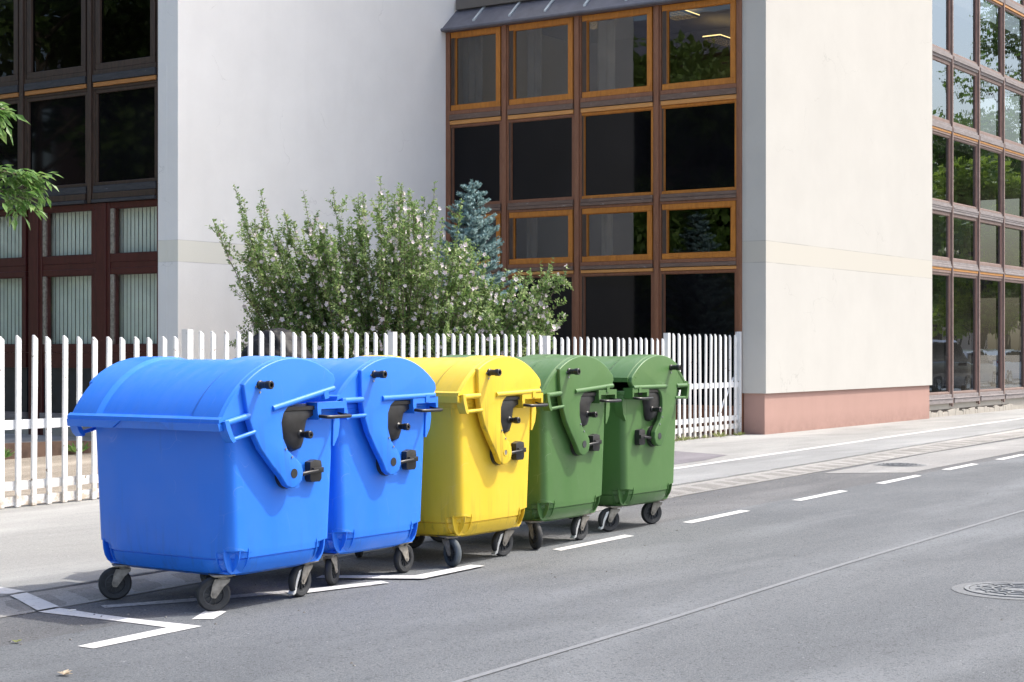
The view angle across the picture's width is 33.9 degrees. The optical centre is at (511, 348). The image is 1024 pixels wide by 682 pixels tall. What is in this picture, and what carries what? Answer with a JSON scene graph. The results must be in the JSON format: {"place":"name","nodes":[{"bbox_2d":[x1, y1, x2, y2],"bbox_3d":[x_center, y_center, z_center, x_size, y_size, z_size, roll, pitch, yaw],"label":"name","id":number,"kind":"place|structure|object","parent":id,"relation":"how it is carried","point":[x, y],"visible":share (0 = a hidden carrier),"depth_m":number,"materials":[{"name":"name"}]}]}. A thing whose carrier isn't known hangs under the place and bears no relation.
{"place":"outdoors","nodes":[
{"label":"outdoors","id":0,"kind":"place"},
{"bbox_2d":[0,547,165,597],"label":"pavement","id":1,"kind":"structure","parent":0,"point":[47,572],"depth_m":11.46,"materials":[{"name":"concrete"}]},
{"bbox_2d":[0,587,22,593],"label":"road marking","id":2,"kind":"object","parent":1,"relation":"on","point":[3,590],"visible":1,"depth_m":10.49,"materials":[{"name":"white paint"}]},
{"bbox_2d":[5,433,732,506],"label":"yard","id":3,"kind":"structure","parent":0,"point":[41,468],"depth_m":21.18,"materials":[{"name":"grey concrete"}]},
{"bbox_2d":[5,448,14,457],"bbox_3d":[-6.927,1.415,22.846,0.346,0.147,0.324,0,0,27],"label":"weed","id":4,"kind":"object","parent":3,"relation":"on","point":[7,453],"visible":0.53,"depth_m":22.85,"materials":[{"name":"green plant"}]},
{"bbox_2d":[5,440,90,459],"bbox_3d":[-6.950,1.400,23.141,0.104,0.260,6.646,0,0,28],"label":"bed edging","id":5,"kind":"object","parent":3,"relation":"on","point":[41,449],"visible":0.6,"depth_m":23.67,"materials":[{"name":"beige concrete"}]},
{"bbox_2d":[5,433,90,442],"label":"bed path","id":6,"kind":"structure","parent":3,"relation":"on","point":[9,438],"depth_m":28.03,"materials":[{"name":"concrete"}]},
{"bbox_2d":[68,443,89,451],"bbox_3d":[-6.234,1.410,24.114,0.360,0.156,0.347,0,0,34],"label":"weed","id":7,"kind":"object","parent":3,"relation":"on","point":[72,448],"visible":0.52,"depth_m":24.07,"materials":[{"name":"green plant"}]},
{"bbox_2d":[204,176,572,358],"bbox_3d":[-1.782,-0.515,25.301,5.394,4.118,2.571,0,0,7],"label":"hibiscus bush","id":8,"kind":"object","parent":3,"relation":"on","point":[320,283],"visible":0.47,"depth_m":24.90,"materials":[{"name":"green plant"}]},
{"bbox_2d":[433,179,522,331],"bbox_3d":[-0.625,-0.657,28.086,2.260,4.376,2.376,0,0,-26],"label":"blue spruce","id":9,"kind":"object","parent":3,"relation":"on","point":[471,220],"visible":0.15,"depth_m":27.95,"materials":[{"name":"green plant"}]},
{"bbox_3d":[-2.891,0.960,20.839,0.700,1.140,0.620,0,0,23],"label":"wheelie bin","id":10,"kind":"object","parent":3,"relation":"on","visible":0},
{"bbox_2d":[241,328,312,357],"bbox_3d":[-2.912,0.051,20.845,0.889,0.624,0.936,0,0,3],"label":"rubbish bag","id":11,"kind":"object","parent":10,"relation":"on","point":[277,342],"visible":0.3,"depth_m":20.53,"materials":[{"name":"grey plastic"}]},
{"bbox_2d":[0,455,1023,681],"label":"road","id":12,"kind":"structure","parent":0,"point":[891,616],"depth_m":9.67,"materials":[{"name":"grey asphalt"}]},
{"bbox_2d":[58,669,72,674],"bbox_3d":[-2.087,1.514,7.860,0.075,0.016,0.065,0,0,34],"label":"fallen leaf","id":13,"kind":"object","parent":12,"relation":"on","point":[64,672],"visible":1,"depth_m":7.86,"materials":[{"name":"beige plant"}]},
{"bbox_2d":[193,610,225,618],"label":"road marking","id":14,"kind":"object","parent":12,"relation":"on","point":[205,614],"visible":1,"depth_m":9.64,"materials":[{"name":"white paint"}]},
{"bbox_2d":[284,581,388,592],"bbox_3d":[-1.103,1.522,10.713,0.761,0.001,0.139,0,0,-40],"label":"road marking","id":15,"kind":"object","parent":12,"relation":"on","point":[341,586],"visible":0.8,"depth_m":10.75,"materials":[{"name":"white paint"}]},
{"bbox_2d":[317,565,483,577],"bbox_3d":[-0.674,1.518,11.317,1.274,0.001,0.474,0,0,-29],"label":"road marking","id":16,"kind":"object","parent":12,"relation":"on","point":[436,573],"visible":1,"depth_m":11.24,"materials":[{"name":"white paint"}]},
{"bbox_2d":[9,455,1023,675],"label":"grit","id":17,"kind":"object","parent":12,"relation":"on","point":[422,555],"visible":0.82,"depth_m":11.26,"materials":[{"name":"stone"}]},
{"bbox_2d":[553,535,631,550],"bbox_3d":[0.651,1.526,13.233,0.109,0.001,1.215,0,0,32],"label":"road marking","id":18,"kind":"object","parent":12,"relation":"on","point":[593,542],"visible":1,"depth_m":13.22,"materials":[{"name":"white paint"}]},
{"bbox_2d":[685,510,746,522],"bbox_3d":[1.867,1.526,15.284,0.109,0.001,1.338,0,0,31],"label":"road marking","id":19,"kind":"object","parent":12,"relation":"on","point":[715,516],"visible":1,"depth_m":15.27,"materials":[{"name":"white paint"}]},
{"bbox_2d":[452,510,1023,681],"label":"line","id":20,"kind":"object","parent":12,"relation":"on","point":[614,634],"visible":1,"depth_m":9.79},
{"bbox_2d":[794,490,845,500],"bbox_3d":[3.218,1.526,17.478,0.109,0.001,1.386,0,0,31],"label":"road marking","id":21,"kind":"object","parent":12,"relation":"on","point":[819,495],"visible":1,"depth_m":17.45,"materials":[{"name":"white paint"}]},
{"bbox_2d":[878,475,919,483],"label":"road marking","id":22,"kind":"object","parent":12,"relation":"on","point":[894,480],"visible":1,"depth_m":19.59,"materials":[{"name":"white paint"}]},
{"bbox_2d":[942,463,976,469],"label":"road marking","id":23,"kind":"object","parent":12,"relation":"on","point":[961,466],"visible":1,"depth_m":21.74,"materials":[{"name":"white paint"}]},
{"bbox_2d":[951,582,1023,599],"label":"manhole cover","id":24,"kind":"object","parent":12,"relation":"on","point":[1008,590],"visible":1,"depth_m":10.61,"materials":[{"name":"metal"}]},
{"bbox_2d":[998,454,1023,459],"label":"road marking","id":25,"kind":"object","parent":12,"relation":"on","point":[1010,457],"visible":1,"depth_m":23.54,"materials":[{"name":"white paint"}]},
{"bbox_2d":[0,437,1023,645],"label":"parking lane","id":26,"kind":"structure","parent":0,"point":[36,626],"depth_m":12.54,"materials":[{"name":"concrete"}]},
{"bbox_2d":[39,608,199,647],"bbox_3d":[-2.398,1.526,9.223,1.190,0.001,0.810,0,0,34],"label":"road marking","id":27,"kind":"object","parent":26,"relation":"on","point":[171,627],"visible":1,"depth_m":9.26,"materials":[{"name":"white paint"}]},
{"bbox_2d":[66,357,351,610],"bbox_3d":[-1.859,0.790,10.281,1.476,1.480,1.132,0,0,34],"label":"waste container","id":28,"kind":"object","parent":26,"relation":"on","point":[214,474],"visible":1,"depth_m":9.93,"materials":[{"name":"blue plastic"}]},
{"bbox_2d":[101,585,370,607],"bbox_3d":[-1.670,1.526,10.386,1.759,0.001,0.138,0,0,-32],"label":"road marking","id":29,"kind":"object","parent":26,"relation":"on","point":[195,599],"visible":0.57,"depth_m":10.18,"materials":[{"name":"paint"}]},
{"bbox_2d":[234,356,442,584],"bbox_3d":[-1.322,0.790,11.327,1.476,1.480,1.073,0,0,34],"label":"waste container","id":30,"kind":"object","parent":26,"relation":"on","point":[375,486],"visible":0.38,"depth_m":10.92,"materials":[{"name":"blue plastic"}]},
{"bbox_2d":[355,355,547,566],"bbox_3d":[-0.595,0.790,12.316,1.476,1.480,1.072,0,0,34],"label":"waste container","id":31,"kind":"object","parent":26,"relation":"on","point":[475,460],"visible":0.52,"depth_m":11.83,"materials":[{"name":"yellow plastic"}]},
{"bbox_2d":[430,355,621,548],"bbox_3d":[0.009,0.790,13.354,1.476,1.480,1.089,0,0,34],"label":"waste container","id":32,"kind":"object","parent":26,"relation":"on","point":[566,438],"visible":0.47,"depth_m":12.92,"materials":[{"name":"green plastic"}]},
{"bbox_2d":[524,354,689,531],"bbox_3d":[0.728,0.790,14.617,1.476,1.480,1.061,0,0,34],"label":"waste container","id":33,"kind":"object","parent":26,"relation":"on","point":[638,448],"visible":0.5,"depth_m":14.12,"materials":[{"name":"green plastic"}]},
{"bbox_2d":[827,438,1023,472],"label":"asphalt patch","id":34,"kind":"object","parent":26,"relation":"on","point":[945,458],"visible":1,"depth_m":23.54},
{"bbox_2d":[873,463,926,466],"bbox_3d":[5.084,1.518,22.022,0.691,0.012,0.691,0,0,34],"label":"manhole cover","id":35,"kind":"object","parent":34,"relation":"on","point":[899,464],"visible":1,"depth_m":21.92,"materials":[{"name":"metal"}]},
{"bbox_2d":[0,408,1023,560],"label":"pavement","id":36,"kind":"structure","parent":0,"point":[44,529],"depth_m":22.93,"materials":[{"name":"concrete"}]},
{"bbox_2d":[0,102,62,231],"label":"street tree","id":37,"kind":"object","parent":36,"relation":"on","point":[25,179],"visible":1,"depth_m":14.47,"materials":[{"name":"green plant"}]},
{"bbox_2d":[0,329,741,508],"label":"picket fence","id":38,"kind":"object","parent":36,"relation":"on","point":[48,422],"visible":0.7,"depth_m":18.45,"materials":[{"name":"white paint"}]},
{"bbox_2d":[80,430,1005,582],"bbox_3d":[6.835,1.510,26.995,0.561,0.001,72.445,0,0,32],"label":"pavement joint","id":39,"kind":"object","parent":36,"relation":"on","point":[675,484],"visible":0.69,"depth_m":20.47,"materials":[{"name":"grey concrete"}]},
{"bbox_2d":[677,435,689,440],"bbox_3d":[2.809,1.454,27.556,0.257,0.115,0.227,0,0,13],"label":"weed","id":40,"kind":"object","parent":36,"relation":"on","point":[684,438],"visible":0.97,"depth_m":27.53,"materials":[{"name":"green plant"}]},
{"bbox_2d":[674,451,725,463],"bbox_3d":[1.115,1.510,21.503,1.299,0.001,6.963,0,0,32],"label":"asphalt patch","id":41,"kind":"object","parent":36,"relation":"on","point":[682,457],"visible":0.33,"depth_m":23.52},
{"bbox_2d":[6,355,1023,616],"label":"ground","id":42,"kind":"structure","parent":0,"point":[988,371],"depth_m":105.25,"materials":[{"name":"stone"}]},
{"bbox_2d":[0,0,1023,436],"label":"office building","id":43,"kind":"structure","parent":42,"relation":"on","point":[794,192],"depth_m":31.01,"materials":[{"name":"white paint"}]},
{"bbox_2d":[0,0,18,82],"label":"window","id":44,"kind":"structure","parent":43,"relation":"in","point":[9,9],"depth_m":29.68,"materials":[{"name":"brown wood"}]},
{"bbox_2d":[0,100,18,189],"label":"window","id":45,"kind":"structure","parent":43,"relation":"in","point":[9,152],"depth_m":29.66,"materials":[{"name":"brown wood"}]},
{"bbox_2d":[0,208,27,266],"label":"window","id":46,"kind":"structure","parent":43,"relation":"in","point":[19,261],"depth_m":29.43,"materials":[{"name":"red paint"}]},
{"bbox_2d":[0,271,27,352],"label":"window","id":47,"kind":"structure","parent":43,"relation":"in","point":[8,348],"depth_m":29.43,"materials":[{"name":"red paint"}]},
{"bbox_2d":[27,0,86,78],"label":"window","id":48,"kind":"structure","parent":43,"relation":"in","point":[56,29],"depth_m":28.99,"materials":[{"name":"black glass"}]},
{"bbox_2d":[27,91,86,190],"bbox_3d":[-7.830,-3.560,28.977,1.550,1.620,0.070,0,0,34],"label":"window","id":49,"kind":"structure","parent":43,"relation":"in","point":[57,131],"depth_m":28.97,"materials":[{"name":"black glass"}]},
{"bbox_2d":[42,203,94,264],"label":"window","id":50,"kind":"structure","parent":43,"relation":"in","point":[47,259],"depth_m":28.83,"materials":[{"name":"red paint"}]},
{"bbox_2d":[42,269,94,352],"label":"window","id":51,"kind":"structure","parent":43,"relation":"in","point":[55,348],"depth_m":28.90,"materials":[{"name":"red paint"}]},
{"bbox_2d":[95,0,156,69],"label":"window","id":52,"kind":"structure","parent":43,"relation":"in","point":[125,30],"depth_m":28.04,"materials":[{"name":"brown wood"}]},
{"bbox_2d":[95,83,156,185],"bbox_3d":[-6.425,-3.560,28.030,1.478,1.620,0.070,0,0,34],"label":"window","id":53,"kind":"structure","parent":43,"relation":"in","point":[125,117],"depth_m":28.04,"materials":[{"name":"black glass"}]},
{"bbox_2d":[110,199,157,261],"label":"window","id":54,"kind":"structure","parent":43,"relation":"in","point":[115,256],"depth_m":28.01,"materials":[{"name":"red paint"}]},
{"bbox_2d":[110,266,157,352],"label":"window","id":55,"kind":"structure","parent":43,"relation":"in","point":[114,272],"depth_m":28.14,"materials":[{"name":"red paint"}]},
{"bbox_2d":[451,27,500,110],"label":"window","id":56,"kind":"structure","parent":43,"relation":"in","point":[455,36],"depth_m":33.07,"materials":[{"name":"orange wood"}]},
{"bbox_2d":[451,121,500,204],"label":"window","id":57,"kind":"structure","parent":43,"relation":"in","point":[475,147],"depth_m":33.03,"materials":[{"name":"black glass"}]},
{"bbox_2d":[451,213,500,265],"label":"window","id":58,"kind":"structure","parent":43,"relation":"in","point":[498,218],"depth_m":32.69,"materials":[{"name":"orange wood"}]},
{"bbox_2d":[509,17,573,104],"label":"window","id":59,"kind":"structure","parent":43,"relation":"in","point":[513,29],"depth_m":32.17,"materials":[{"name":"orange wood"}]},
{"bbox_2d":[509,114,573,202],"bbox_3d":[0.573,-3.625,32.175,1.488,1.620,0.070,0,0,34],"label":"window","id":60,"kind":"structure","parent":43,"relation":"in","point":[541,149],"depth_m":32.19,"materials":[{"name":"black glass"}]},
{"bbox_2d":[509,209,573,264],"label":"window","id":61,"kind":"structure","parent":43,"relation":"in","point":[513,217],"depth_m":32.17,"materials":[{"name":"orange wood"}]},
{"bbox_2d":[509,274,573,354],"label":"window","id":62,"kind":"structure","parent":43,"relation":"in","point":[566,329],"depth_m":31.93,"materials":[{"name":"black glass"}]},
{"bbox_2d":[582,7,652,97],"bbox_3d":[1.966,-5.485,31.228,1.501,1.550,0.102,0,0,34],"label":"window","id":63,"kind":"structure","parent":43,"relation":"in","point":[586,93],"depth_m":31.23,"materials":[{"name":"orange wood"}]},
{"bbox_2d":[582,107,652,198],"bbox_3d":[1.970,-3.625,31.233,1.541,1.620,0.070,0,0,34],"label":"window","id":64,"kind":"structure","parent":43,"relation":"in","point":[617,145],"depth_m":31.24,"materials":[{"name":"black glass"}]},
{"bbox_2d":[582,205,652,261],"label":"window","id":65,"kind":"structure","parent":43,"relation":"in","point":[586,213],"depth_m":31.21,"materials":[{"name":"orange wood"}]},
{"bbox_2d":[582,271,652,355],"bbox_3d":[1.970,-0.167,31.233,1.541,2.495,0.070,0,0,34],"label":"window","id":66,"kind":"structure","parent":43,"relation":"in","point":[617,304],"depth_m":31.24,"materials":[{"name":"black glass"}]},
{"bbox_2d":[662,0,735,89],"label":"window","id":67,"kind":"structure","parent":43,"relation":"in","point":[666,9],"depth_m":30.31,"materials":[{"name":"orange wood"}]},
{"bbox_2d":[662,99,735,193],"bbox_3d":[3.383,-3.625,30.280,1.529,1.620,0.070,0,0,34],"label":"window","id":68,"kind":"structure","parent":43,"relation":"in","point":[699,138],"depth_m":30.29,"materials":[{"name":"black glass"}]},
{"bbox_2d":[662,200,735,259],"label":"window","id":69,"kind":"structure","parent":43,"relation":"in","point":[666,208],"depth_m":30.28,"materials":[{"name":"orange wood"}]},
{"bbox_2d":[662,269,735,408],"bbox_3d":[3.383,-0.167,30.280,1.529,2.495,0.070,0,0,34],"label":"window","id":70,"kind":"structure","parent":43,"relation":"in","point":[702,302],"depth_m":30.27,"materials":[{"name":"black glass"}]},
{"bbox_2d":[929,272,949,394],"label":"window","id":71,"kind":"structure","parent":43,"relation":"in","point":[947,282],"depth_m":37.93,"materials":[{"name":"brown wood"}]},
{"bbox_2d":[932,209,949,260],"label":"window","id":72,"kind":"structure","parent":43,"relation":"in","point":[946,215],"depth_m":37.89,"materials":[{"name":"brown wood"}]},
{"bbox_2d":[932,131,949,203],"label":"window","id":73,"kind":"structure","parent":43,"relation":"in","point":[947,149],"depth_m":37.93,"materials":[{"name":"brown wood"}]},
{"bbox_2d":[932,55,949,123],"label":"window","id":74,"kind":"structure","parent":43,"relation":"in","point":[946,64],"depth_m":37.89,"materials":[{"name":"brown wood"}]},
{"bbox_2d":[932,0,949,52],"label":"window","id":75,"kind":"structure","parent":43,"relation":"in","point":[947,12],"depth_m":37.93,"materials":[{"name":"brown wood"}]},
{"bbox_2d":[953,274,976,393],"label":"window","id":76,"kind":"structure","parent":43,"relation":"in","point":[974,285],"depth_m":39.45,"materials":[{"name":"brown wood"}]},
{"bbox_2d":[953,214,976,264],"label":"window","id":77,"kind":"structure","parent":43,"relation":"in","point":[973,220],"depth_m":39.42,"materials":[{"name":"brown wood"}]},
{"bbox_2d":[953,137,976,208],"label":"window","id":78,"kind":"structure","parent":43,"relation":"in","point":[974,157],"depth_m":39.45,"materials":[{"name":"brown wood"}]},
{"bbox_2d":[953,64,976,131],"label":"window","id":79,"kind":"structure","parent":43,"relation":"in","point":[973,75],"depth_m":39.42,"materials":[{"name":"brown wood"}]},
{"bbox_2d":[953,0,976,63],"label":"window","id":80,"kind":"structure","parent":43,"relation":"in","point":[974,2],"depth_m":39.46,"materials":[{"name":"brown wood"}]},
{"bbox_2d":[980,277,1001,391],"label":"window","id":81,"kind":"structure","parent":43,"relation":"in","point":[999,287],"depth_m":40.97,"materials":[{"name":"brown wood"}]},
{"bbox_2d":[980,219,1001,267],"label":"window","id":82,"kind":"structure","parent":43,"relation":"in","point":[998,225],"depth_m":40.94,"materials":[{"name":"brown wood"}]},
{"bbox_2d":[980,146,1001,213],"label":"window","id":83,"kind":"structure","parent":43,"relation":"in","point":[999,164],"depth_m":40.97,"materials":[{"name":"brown wood"}]},
{"bbox_2d":[980,75,1001,140],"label":"window","id":84,"kind":"structure","parent":43,"relation":"in","point":[998,85],"depth_m":40.94,"materials":[{"name":"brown wood"}]},
{"bbox_2d":[980,0,1001,74],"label":"window","id":85,"kind":"structure","parent":43,"relation":"in","point":[999,10],"depth_m":40.97,"materials":[{"name":"brown wood"}]},
{"bbox_2d":[1005,279,1023,389],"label":"window","id":86,"kind":"structure","parent":43,"relation":"in","point":[1008,281],"depth_m":42.50,"materials":[{"name":"brown wood"}]},
{"bbox_2d":[1005,224,1023,270],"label":"window","id":87,"kind":"structure","parent":43,"relation":"in","point":[1021,229],"depth_m":42.47,"materials":[{"name":"brown wood"}]},
{"bbox_2d":[1005,153,1023,218],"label":"window","id":88,"kind":"structure","parent":43,"relation":"in","point":[1021,216],"depth_m":42.50,"materials":[{"name":"brown wood"}]},
{"bbox_2d":[1005,85,1023,147],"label":"window","id":89,"kind":"structure","parent":43,"relation":"in","point":[1009,89],"depth_m":42.47,"materials":[{"name":"brown wood"}]},
{"bbox_2d":[1005,8,1023,83],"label":"window","id":90,"kind":"structure","parent":43,"relation":"in","point":[1007,11],"depth_m":42.50,"materials":[{"name":"brown wood"}]},
{"bbox_2d":[1010,0,1023,7],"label":"window","id":91,"kind":"structure","parent":43,"relation":"in","point":[1021,4],"depth_m":42.30,"materials":[{"name":"brown wood"}]},
{"bbox_2d":[0,429,1023,617],"bbox_3d":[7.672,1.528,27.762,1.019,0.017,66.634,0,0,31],"label":"kerb","id":92,"kind":"structure","parent":42,"relation":"on","point":[89,593],"depth_m":17.78,"materials":[{"name":"grey concrete"}]},
{"bbox_2d":[10,592,57,609],"bbox_3d":[-2.874,1.518,10.107,0.148,0.001,0.749,0,0,-30],"label":"road marking","id":93,"kind":"object","parent":92,"relation":"on","point":[35,602],"visible":1,"depth_m":10.08,"materials":[{"name":"white paint"}]},
{"bbox_2d":[672,419,1023,485],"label":"cycle lane","id":94,"kind":"structure","parent":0,"point":[708,472],"depth_m":24.25,"materials":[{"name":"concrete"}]},
{"bbox_2d":[674,418,1023,468],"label":"cycle lane line","id":95,"kind":"object","parent":94,"relation":"on","point":[831,445],"visible":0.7,"depth_m":25.91,"materials":[{"name":"white paint"}]},
{"bbox_2d":[980,0,1018,354],"label":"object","id":96,"kind":"structure","parent":0,"point":[987,11],"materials":[{"name":"clear glass"}]}
]}

